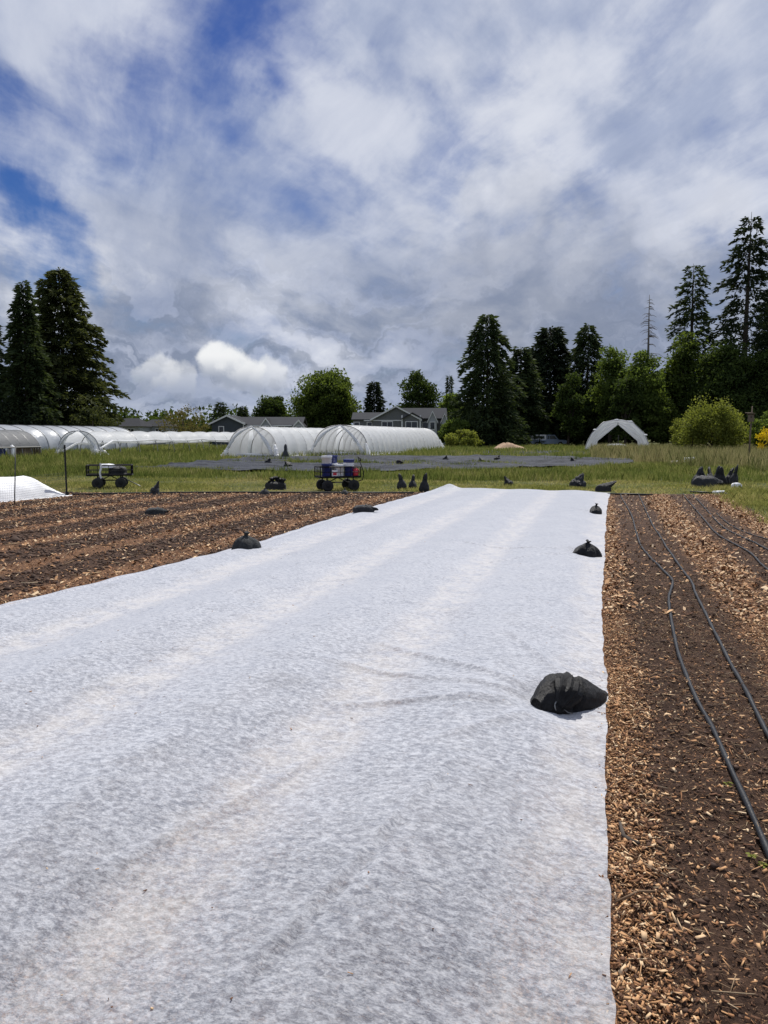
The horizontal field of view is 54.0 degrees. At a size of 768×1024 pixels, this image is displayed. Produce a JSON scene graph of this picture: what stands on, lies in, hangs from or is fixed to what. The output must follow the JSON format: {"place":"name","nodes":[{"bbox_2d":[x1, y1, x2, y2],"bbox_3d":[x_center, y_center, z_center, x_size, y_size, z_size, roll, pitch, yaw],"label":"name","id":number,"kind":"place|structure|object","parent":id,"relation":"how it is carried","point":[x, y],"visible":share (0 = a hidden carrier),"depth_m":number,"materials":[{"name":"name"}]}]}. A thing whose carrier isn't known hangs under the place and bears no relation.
{"place":"outdoors","nodes":[
{"label":"outdoors","id":0,"kind":"place"},
{"bbox_2d":[208,415,307,445],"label":"house","id":1,"kind":"structure","parent":0,"point":[228,423],"depth_m":116.42,"materials":[{"name":"stone"}]},
{"bbox_2d":[0,491,767,1023],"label":"field soil","id":2,"kind":"structure","parent":0,"point":[624,512],"depth_m":10.50,"materials":[{"name":"soil"}]},
{"bbox_2d":[14,446,15,504],"bbox_3d":[-8.476,-0.833,17.327,0.025,1.355,0.302,-1,6,-9],"label":"stake","id":3,"kind":"object","parent":2,"relation":"on","point":[15,475],"visible":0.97,"depth_m":17.32,"materials":[{"name":"metal"}]},
{"bbox_2d":[0,472,65,505],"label":"netting","id":4,"kind":"object","parent":3,"relation":"attached to","point":[54,483],"visible":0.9,"depth_m":18.14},
{"bbox_2d":[0,476,71,501],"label":"tunnel","id":5,"kind":"structure","parent":2,"relation":"on","point":[40,490],"depth_m":18.81,"materials":[{"name":"white fabric"}]},
{"bbox_2d":[64,445,68,494],"bbox_3d":[-8.384,-1.085,19.855,0.120,1.360,0.050,2,6,16],"label":"fence post","id":6,"kind":"object","parent":2,"relation":"on","point":[67,492],"visible":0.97,"depth_m":19.85,"materials":[{"name":"metal"}]},
{"bbox_2d":[150,481,159,494],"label":"sandbag","id":7,"kind":"object","parent":2,"relation":"on","point":[154,490],"visible":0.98,"depth_m":20.43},
{"bbox_2d":[145,507,168,514],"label":"sandbag","id":8,"kind":"object","parent":2,"relation":"on","point":[154,511],"visible":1,"depth_m":15.28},
{"bbox_2d":[72,491,413,494],"bbox_3d":[-3.769,-0.526,20.685,9.177,0.048,0.568,0,6,-4],"label":"header pipe","id":9,"kind":"object","parent":2,"relation":"on","point":[239,492],"visible":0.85,"depth_m":20.73,"materials":[{"name":"plastic"}]},
{"bbox_2d":[0,484,615,1023],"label":"row cover","id":10,"kind":"object","parent":2,"relation":"on","point":[428,642],"visible":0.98,"depth_m":3.37,"materials":[{"name":"fabric"}]},
{"bbox_2d":[231,531,261,549],"bbox_3d":[-1.850,0.385,10.159,0.341,0.257,0.348,2,6,18],"label":"sandbag","id":11,"kind":"object","parent":10,"relation":"on","point":[245,541],"visible":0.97,"depth_m":10.06,"materials":[{"name":"plastic"}]},
{"bbox_2d":[2,549,578,1009],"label":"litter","id":12,"kind":"object","parent":10,"relation":"on","point":[212,907],"visible":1,"depth_m":2.58,"materials":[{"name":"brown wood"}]},
{"bbox_2d":[353,504,378,512],"bbox_3d":[-0.375,-0.067,15.144,0.475,0.202,0.306,-2,6,-21],"label":"sandbag","id":13,"kind":"object","parent":10,"relation":"on","point":[362,508],"visible":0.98,"depth_m":15.02,"materials":[{"name":"fabric"}]},
{"bbox_2d":[530,671,608,713],"bbox_3d":[1.108,1.024,4.435,0.565,0.218,0.330,-3,7,-30],"label":"sandbag","id":14,"kind":"object","parent":10,"relation":"on","point":[566,692],"visible":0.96,"depth_m":4.31,"materials":[{"name":"fabric"}]},
{"bbox_2d":[573,539,601,556],"bbox_3d":[2.635,0.466,9.850,0.323,0.219,0.327,-4,7,-33],"label":"sandbag","id":15,"kind":"object","parent":10,"relation":"on","point":[588,549],"visible":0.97,"depth_m":9.77,"materials":[{"name":"plastic"}]},
{"bbox_2d":[590,503,601,513],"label":"sandbag","id":16,"kind":"object","parent":10,"relation":"on","point":[595,509],"visible":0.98,"depth_m":14.99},
{"bbox_2d":[595,481,616,491],"bbox_3d":[6.120,-0.711,20.779,0.607,0.316,0.316,0,6,-1],"label":"sandbag","id":17,"kind":"object","parent":10,"relation":"on","point":[604,487],"visible":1,"depth_m":20.70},
{"bbox_2d":[0,491,767,1023],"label":"wood chips","id":18,"kind":"object","parent":2,"relation":"on","point":[620,869],"visible":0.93,"depth_m":4.14,"materials":[{"name":"wood"}]},
{"bbox_2d":[619,821,639,844],"bbox_3d":[0.952,1.266,2.972,0.042,0.025,0.177,-1,6,-7],"label":"root piece","id":19,"kind":"object","parent":18,"relation":"on","point":[624,835],"visible":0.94,"depth_m":2.95,"materials":[{"name":"brown plant"}]},
{"bbox_2d":[615,890,670,901],"bbox_3d":[0.885,1.306,2.582,0.213,0.025,0.016,-1,6,-14],"label":"wood splinter","id":20,"kind":"object","parent":18,"relation":"on","point":[630,895],"visible":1,"depth_m":2.58,"materials":[{"name":"wood"}]},
{"bbox_2d":[0,492,767,1023],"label":"straw bits","id":21,"kind":"object","parent":2,"relation":"on","point":[614,734],"visible":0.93,"depth_m":4.44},
{"bbox_2d":[608,493,652,495],"bbox_3d":[6.585,-0.474,20.178,1.165,0.048,0.183,2,6,16],"label":"header pipe","id":22,"kind":"object","parent":2,"relation":"on","point":[629,494],"visible":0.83,"depth_m":20.22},
{"bbox_2d":[551,525,767,1023],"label":"tilled soil","id":23,"kind":"structure","parent":2,"relation":"on","point":[702,880],"depth_m":3.51,"materials":[{"name":"soil"}]},
{"bbox_2d":[620,494,767,860],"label":"drip line","id":24,"kind":"object","parent":2,"relation":"on","point":[748,807],"visible":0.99,"depth_m":3.94,"materials":[{"name":"plastic"}]},
{"bbox_2d":[639,495,767,738],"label":"drip line","id":25,"kind":"object","parent":2,"relation":"on","point":[762,724],"visible":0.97,"depth_m":5.41,"materials":[{"name":"plastic"}]},
{"bbox_2d":[683,493,767,570],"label":"drip line","id":26,"kind":"object","parent":2,"relation":"on","point":[750,553],"visible":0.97,"depth_m":10.96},
{"bbox_2d":[692,494,767,549],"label":"drip line","id":27,"kind":"object","parent":2,"relation":"on","point":[721,525],"visible":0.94,"depth_m":12.34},
{"bbox_2d":[0,0,767,424],"label":"sky","id":28,"kind":"structure","parent":0,"point":[247,199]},
{"bbox_2d":[1,440,767,517],"bbox_3d":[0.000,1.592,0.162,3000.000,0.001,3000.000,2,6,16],"label":"ground","id":29,"kind":"structure","parent":0,"point":[299,489],"depth_m":24.65,"materials":[{"name":"plant"}]},
{"bbox_2d":[0,325,11,402],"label":"conifer tree","id":30,"kind":"object","parent":29,"relation":"on","point":[2,354],"visible":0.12,"depth_m":102.34,"materials":[{"name":"green plant"}]},
{"bbox_2d":[0,430,41,457],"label":"shade tunnel","id":31,"kind":"structure","parent":29,"relation":"on","point":[21,439],"depth_m":52.04,"materials":[{"name":"fabric"}]},
{"bbox_2d":[16,448,30,455],"bbox_3d":[-25.167,-4.103,52.447,0.690,0.750,1.090,2,6,16],"label":"crate","id":32,"kind":"object","parent":29,"relation":"on","point":[18,450],"visible":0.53,"depth_m":52.15,"materials":[{"name":"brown wood"}]},
{"bbox_2d":[0,397,60,425],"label":"bush","id":33,"kind":"object","parent":29,"relation":"on","point":[26,417],"visible":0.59,"depth_m":96.01,"materials":[{"name":"green plant"}]},
{"bbox_2d":[0,280,63,425],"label":"conifer tree","id":34,"kind":"object","parent":29,"relation":"on","point":[29,357],"visible":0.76,"depth_m":97.56,"materials":[{"name":"green plant"}]},
{"bbox_2d":[5,267,131,425],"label":"conifer tree","id":35,"kind":"object","parent":29,"relation":"on","point":[66,370],"visible":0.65,"depth_m":108.14,"materials":[{"name":"green plant"}]},
{"bbox_2d":[0,424,137,451],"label":"hoop tunnel","id":36,"kind":"structure","parent":29,"relation":"on","point":[48,436],"depth_m":72.79,"materials":[{"name":"plastic"}]},
{"bbox_2d":[69,402,121,426],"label":"bush","id":37,"kind":"object","parent":29,"relation":"on","point":[84,417],"visible":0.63,"depth_m":98.43,"materials":[{"name":"green plant"}]},
{"bbox_2d":[85,464,140,488],"bbox_3d":[-8.187,-1.089,22.975,1.617,0.714,0.846,-1,6,-14],"label":"garden cart","id":38,"kind":"object","parent":29,"relation":"on","point":[99,482],"visible":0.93,"depth_m":22.71,"materials":[{"name":"black paint"}]},
{"bbox_2d":[108,466,126,473],"bbox_3d":[-8.120,-1.287,23.022,0.549,0.252,0.479,2,6,16],"label":"black sack","id":39,"kind":"object","parent":38,"relation":"in","point":[118,468],"visible":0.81,"depth_m":22.85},
{"bbox_2d":[117,418,152,444],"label":"house","id":40,"kind":"structure","parent":29,"relation":"on","point":[133,424],"depth_m":128.69,"materials":[{"name":"grey"}]},
{"bbox_2d":[56,430,233,453],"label":"hoop tunnel","id":41,"kind":"structure","parent":29,"relation":"on","point":[93,440],"depth_m":61.06,"materials":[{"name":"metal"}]},
{"bbox_2d":[147,419,177,443],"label":"house","id":42,"kind":"structure","parent":29,"relation":"on","point":[154,425],"depth_m":134.43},
{"bbox_2d":[154,405,209,443],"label":"broadleaf tree","id":43,"kind":"object","parent":29,"relation":"on","point":[181,413],"visible":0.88,"depth_m":110.75,"materials":[{"name":"green plant"}]},
{"bbox_2d":[208,402,228,443],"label":"tree","id":44,"kind":"object","parent":29,"relation":"on","point":[222,408],"visible":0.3,"depth_m":138.29,"materials":[{"name":"green plant"}]},
{"bbox_2d":[236,406,249,416],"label":"conifer tree","id":45,"kind":"object","parent":29,"relation":"on","point":[242,411],"visible":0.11,"depth_m":143.39,"materials":[{"name":"green plant"}]},
{"bbox_2d":[252,395,291,416],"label":"broadleaf tree","id":46,"kind":"object","parent":29,"relation":"on","point":[270,406],"visible":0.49,"depth_m":139.24,"materials":[{"name":"green plant"}]},
{"bbox_2d":[221,426,323,456],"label":"hoop tunnel","id":47,"kind":"structure","parent":29,"relation":"on","point":[255,440],"depth_m":55.18,"materials":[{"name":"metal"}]},
{"bbox_2d":[265,476,285,489],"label":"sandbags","id":48,"kind":"object","parent":29,"relation":"on","point":[278,483],"visible":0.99,"depth_m":22.29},
{"bbox_2d":[0,443,590,462],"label":"meadow grass","id":49,"kind":"structure","parent":29,"relation":"on","point":[168,453],"depth_m":58.45,"materials":[{"name":"plant"}]},
{"bbox_2d":[286,365,361,427],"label":"broadleaf tree","id":50,"kind":"object","parent":29,"relation":"on","point":[326,399],"visible":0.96,"depth_m":135.16,"materials":[{"name":"green plant"}]},
{"bbox_2d":[314,456,363,491],"bbox_3d":[-1.255,-1.122,21.925,1.430,0.992,0.770,-2,6,-20],"label":"garden cart","id":51,"kind":"object","parent":29,"relation":"on","point":[326,485],"visible":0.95,"depth_m":21.70,"materials":[{"name":"black paint"}]},
{"bbox_2d":[321,463,331,475],"bbox_3d":[-1.644,-1.206,21.646,0.330,0.370,0.318,2,6,16],"label":"bucket","id":52,"kind":"object","parent":51,"relation":"on","point":[326,469],"visible":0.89,"depth_m":21.52,"materials":[{"name":"blue plastic"}]},
{"bbox_2d":[321,456,331,463],"bbox_3d":[-1.644,-1.430,21.623,0.330,0.360,0.318,2,6,16],"label":"bucket","id":53,"kind":"object","parent":52,"relation":"in","point":[326,459],"visible":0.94,"depth_m":21.49,"materials":[{"name":"white plastic"}]},
{"bbox_2d":[333,464,343,475],"bbox_3d":[-1.302,-1.203,21.760,0.330,0.340,0.318,2,6,16],"label":"bucket","id":54,"kind":"object","parent":51,"relation":"on","point":[342,470],"visible":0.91,"depth_m":21.65,"materials":[{"name":"white plastic"}]},
{"bbox_2d":[343,459,353,475],"bbox_3d":[-1.021,-1.291,21.886,0.330,0.490,0.330,2,6,16],"label":"bucket","id":55,"kind":"object","parent":51,"relation":"on","point":[348,462],"visible":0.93,"depth_m":21.77,"materials":[{"name":"blue plastic"}]},
{"bbox_2d":[363,381,387,411],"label":"conifer tree","id":56,"kind":"object","parent":29,"relation":"on","point":[375,402],"visible":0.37,"depth_m":138.86,"materials":[{"name":"green plant"}]},
{"bbox_2d":[308,425,444,454],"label":"hoop tunnel","id":57,"kind":"structure","parent":29,"relation":"on","point":[345,438],"depth_m":63.01,"materials":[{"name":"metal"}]},
{"bbox_2d":[108,377,656,441],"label":"wood","id":58,"kind":"object","parent":29,"relation":"on","point":[150,417],"visible":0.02,"depth_m":162.74,"materials":[{"name":"green plant"}]},
{"bbox_2d":[0,455,767,482],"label":"tall grass","id":59,"kind":"structure","parent":29,"relation":"on","point":[649,470],"depth_m":30.11,"materials":[{"name":"plant"}]},
{"bbox_2d":[147,454,632,470],"bbox_3d":[1.341,-2.963,43.741,25.325,0.219,25.377,2,6,16],"label":"ground tarp","id":60,"kind":"object","parent":29,"relation":"on","point":[251,464],"visible":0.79,"depth_m":41.09,"materials":[{"name":"plastic"}]},
{"bbox_2d":[397,474,406,488],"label":"sandbag","id":61,"kind":"object","parent":29,"relation":"on","point":[401,483],"visible":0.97,"depth_m":22.38,"materials":[{"name":"plastic"}]},
{"bbox_2d":[408,474,416,488],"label":"sandbag","id":62,"kind":"object","parent":29,"relation":"on","point":[412,484],"visible":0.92,"depth_m":22.57,"materials":[{"name":"plastic"}]},
{"bbox_2d":[396,369,442,407],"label":"broadleaf tree","id":63,"kind":"object","parent":29,"relation":"on","point":[416,383],"visible":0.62,"depth_m":141.45,"materials":[{"name":"green plant"}]},
{"bbox_2d":[419,473,428,491],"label":"sandbag","id":64,"kind":"object","parent":29,"relation":"on","point":[424,486],"visible":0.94,"depth_m":21.36,"materials":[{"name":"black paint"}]},
{"bbox_2d":[443,374,454,399],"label":"conifer tree","id":65,"kind":"object","parent":29,"relation":"on","point":[447,385],"visible":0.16,"depth_m":167.77,"materials":[{"name":"green plant"}]},
{"bbox_2d":[437,393,464,418],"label":"broadleaf tree","id":66,"kind":"object","parent":29,"relation":"on","point":[446,405],"visible":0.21,"depth_m":135.72,"materials":[{"name":"green plant"}]},
{"bbox_2d":[437,417,475,444],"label":"bush","id":67,"kind":"object","parent":29,"relation":"on","point":[452,425],"visible":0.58,"depth_m":94.49,"materials":[{"name":"green plant"}]},
{"bbox_2d":[444,429,484,446],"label":"bush","id":68,"kind":"object","parent":29,"relation":"on","point":[467,437],"visible":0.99,"depth_m":86.72,"materials":[{"name":"green plant"}]},
{"bbox_2d":[461,409,500,445],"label":"bush","id":69,"kind":"object","parent":29,"relation":"on","point":[486,435],"visible":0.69,"depth_m":95.11,"materials":[{"name":"green plant"}]},
{"bbox_2d":[447,314,531,446],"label":"conifer tree","id":70,"kind":"object","parent":29,"relation":"on","point":[483,344],"visible":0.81,"depth_m":97.28,"materials":[{"name":"green plant"}]},
{"bbox_2d":[495,442,525,448],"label":"wood chip pile","id":71,"kind":"object","parent":29,"relation":"on","point":[505,445],"visible":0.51,"depth_m":81.92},
{"bbox_2d":[500,346,552,444],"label":"conifer tree","id":72,"kind":"object","parent":29,"relation":"on","point":[530,377],"visible":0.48,"depth_m":105.46,"materials":[{"name":"green plant"}]},
{"bbox_2d":[527,435,566,444],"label":"pickup truck","id":73,"kind":"object","parent":29,"relation":"on","point":[551,439],"visible":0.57,"depth_m":104.69,"materials":[{"name":"paint"}]},
{"bbox_2d":[517,326,585,444],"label":"conifer tree","id":74,"kind":"object","parent":29,"relation":"on","point":[552,345],"visible":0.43,"depth_m":112.49,"materials":[{"name":"green plant"}]},
{"bbox_2d":[550,372,586,444],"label":"broadleaf tree","id":75,"kind":"object","parent":29,"relation":"on","point":[567,401],"visible":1,"depth_m":101.17,"materials":[{"name":"green plant"}]},
{"bbox_2d":[569,473,585,486],"bbox_3d":[5.949,-0.980,23.163,0.473,0.462,0.470,-2,6,-22],"label":"sandbag","id":76,"kind":"object","parent":29,"relation":"on","point":[578,481],"visible":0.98,"depth_m":23.07,"materials":[{"name":"plastic"}]},
{"bbox_2d":[551,323,619,444],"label":"conifer tree","id":77,"kind":"object","parent":29,"relation":"on","point":[579,352],"visible":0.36,"depth_m":109.49,"materials":[{"name":"green plant"}]},
{"bbox_2d":[575,386,616,443],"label":"bush","id":78,"kind":"object","parent":29,"relation":"on","point":[588,413],"visible":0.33,"depth_m":105.94,"materials":[{"name":"green plant"}]},
{"bbox_2d":[585,344,630,443],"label":"broadleaf tree","id":79,"kind":"object","parent":29,"relation":"on","point":[613,366],"visible":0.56,"depth_m":100.92,"materials":[{"name":"green plant"}]},
{"bbox_2d":[585,419,648,448],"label":"hoop tunnel","id":80,"kind":"structure","parent":29,"relation":"on","point":[631,428],"depth_m":75.48,"materials":[{"name":"plastic"}]},
{"bbox_2d":[608,374,644,443],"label":"broadleaf tree","id":81,"kind":"object","parent":29,"relation":"on","point":[625,395],"visible":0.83,"depth_m":95.60,"materials":[{"name":"green plant"}]},
{"bbox_2d":[609,349,670,443],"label":"broadleaf tree","id":82,"kind":"object","parent":29,"relation":"on","point":[644,376],"visible":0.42,"depth_m":97.28,"materials":[{"name":"green plant"}]},
{"bbox_2d":[633,295,665,436],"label":"dead tree","id":83,"kind":"object","parent":29,"relation":"on","point":[648,325],"visible":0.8,"depth_m":101.93,"materials":[{"name":"grey wood"}]},
{"bbox_2d":[637,393,682,444],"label":"bush","id":84,"kind":"object","parent":29,"relation":"on","point":[667,412],"visible":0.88,"depth_m":96.02,"materials":[{"name":"green plant"}]},
{"bbox_2d":[649,368,677,425],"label":"broadleaf tree","id":85,"kind":"object","parent":29,"relation":"on","point":[666,378],"visible":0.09,"depth_m":101.14,"materials":[{"name":"green plant"}]},
{"bbox_2d":[589,442,767,471],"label":"dry grass","id":86,"kind":"structure","parent":29,"relation":"on","point":[671,453],"depth_m":43.13,"materials":[{"name":"plant"}]},
{"bbox_2d":[669,416,693,446],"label":"bush","id":87,"kind":"object","parent":29,"relation":"on","point":[676,424],"visible":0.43,"depth_m":65.38,"materials":[{"name":"green plant"}]},
{"bbox_2d":[661,330,708,416],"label":"broadleaf tree","id":88,"kind":"object","parent":29,"relation":"on","point":[684,356],"visible":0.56,"depth_m":98.54,"materials":[{"name":"green plant"}]},
{"bbox_2d":[675,391,701,445],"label":"bush","id":89,"kind":"object","parent":29,"relation":"on","point":[685,406],"visible":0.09,"depth_m":96.67,"materials":[{"name":"green plant"}]},
{"bbox_2d":[664,264,716,364],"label":"conifer tree","id":90,"kind":"object","parent":29,"relation":"on","point":[690,315],"visible":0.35,"depth_m":105.02,"materials":[{"name":"green plant"}]},
{"bbox_2d":[674,409,706,446],"bbox_3d":[25.572,-6.705,62.534,2.769,4.117,2.612,2,6,16],"label":"bush","id":91,"kind":"object","parent":29,"relation":"on","point":[683,438],"visible":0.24,"depth_m":62.59,"materials":[{"name":"green plant"}]},
{"bbox_2d":[684,353,714,445],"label":"broadleaf tree","id":92,"kind":"object","parent":29,"relation":"on","point":[696,375],"visible":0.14,"depth_m":96.16,"materials":[{"name":"green plant"}]},
{"bbox_2d":[691,474,722,487],"bbox_3d":[9.928,-0.943,23.163,0.903,0.482,0.556,1,6,13],"label":"sandbag","id":93,"kind":"object","parent":29,"relation":"on","point":[707,480],"visible":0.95,"depth_m":23.01,"materials":[{"name":"plastic"}]},
{"bbox_2d":[676,392,751,447],"bbox_3d":[26.860,-7.160,61.674,5.788,5.306,5.665,2,6,16],"label":"bush","id":94,"kind":"object","parent":29,"relation":"on","point":[710,420],"visible":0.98,"depth_m":60.45,"materials":[{"name":"green plant"}]},
{"bbox_2d":[717,466,727,485],"bbox_3d":[10.654,-1.125,23.760,0.361,0.631,0.292,1,6,13],"label":"sandbag","id":95,"kind":"object","parent":29,"relation":"on","point":[721,476],"visible":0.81,"depth_m":23.68,"materials":[{"name":"black paint"}]},
{"bbox_2d":[688,335,767,422],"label":"broadleaf tree","id":96,"kind":"object","parent":29,"relation":"on","point":[728,365],"visible":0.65,"depth_m":92.54,"materials":[{"name":"green plant"}]},
{"bbox_2d":[729,465,737,485],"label":"sandbag","id":97,"kind":"object","parent":29,"relation":"on","point":[734,478],"visible":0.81,"depth_m":23.43,"materials":[{"name":"plastic"}]},
{"bbox_2d":[700,212,767,443],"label":"conifer tree","id":98,"kind":"object","parent":29,"relation":"on","point":[730,328],"visible":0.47,"depth_m":96.75,"materials":[{"name":"green plant"}]},
{"bbox_2d":[700,482,767,523],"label":"grass fringe","id":99,"kind":"object","parent":29,"relation":"on","point":[745,495],"depth_m":18.78,"materials":[{"name":"plant"}]},
{"bbox_2d":[720,414,752,446],"bbox_3d":[29.032,-6.519,62.498,2.922,3.780,3.342,-3,7,-30],"label":"bush","id":100,"kind":"object","parent":29,"relation":"on","point":[747,438],"visible":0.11,"depth_m":61.93,"materials":[{"name":"green plant"}]},
{"bbox_2d":[724,389,767,444],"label":"bush","id":101,"kind":"object","parent":29,"relation":"on","point":[741,403],"visible":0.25,"depth_m":90.04,"materials":[{"name":"green plant"}]},
{"bbox_2d":[746,406,755,453],"bbox_3d":[21.135,-4.479,43.663,0.501,3.277,0.375,2,6,16],"label":"nest box post","id":102,"kind":"object","parent":29,"relation":"on","point":[751,414],"visible":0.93,"depth_m":43.60,"materials":[{"name":"brown wood"}]},
{"bbox_2d":[747,410,767,448],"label":"bush","id":103,"kind":"object","parent":29,"relation":"on","point":[759,423],"visible":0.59,"depth_m":59.80,"materials":[{"name":"green plant"}]},
{"bbox_2d":[751,296,767,352],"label":"conifer tree","id":104,"kind":"object","parent":29,"relation":"on","point":[762,314],"visible":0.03,"depth_m":102.13,"materials":[{"name":"green plant"}]},
{"bbox_2d":[754,426,767,449],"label":"bush","id":105,"kind":"object","parent":29,"relation":"on","point":[764,435],"visible":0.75,"depth_m":53.85,"materials":[{"name":"yellow plant"}]},
{"bbox_2d":[351,406,447,443],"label":"house","id":106,"kind":"structure","parent":0,"point":[433,419],"depth_m":122.60,"materials":[{"name":"grey"}]},
{"bbox_2d":[382,421,392,426],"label":"window","id":107,"kind":"structure","parent":106,"relation":"in","point":[384,423],"depth_m":122.61,"materials":[{"name":"white glass"}]},
{"bbox_2d":[405,421,417,427],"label":"window","id":108,"kind":"structure","parent":106,"relation":"in","point":[408,424],"depth_m":122.17,"materials":[{"name":"white glass"}]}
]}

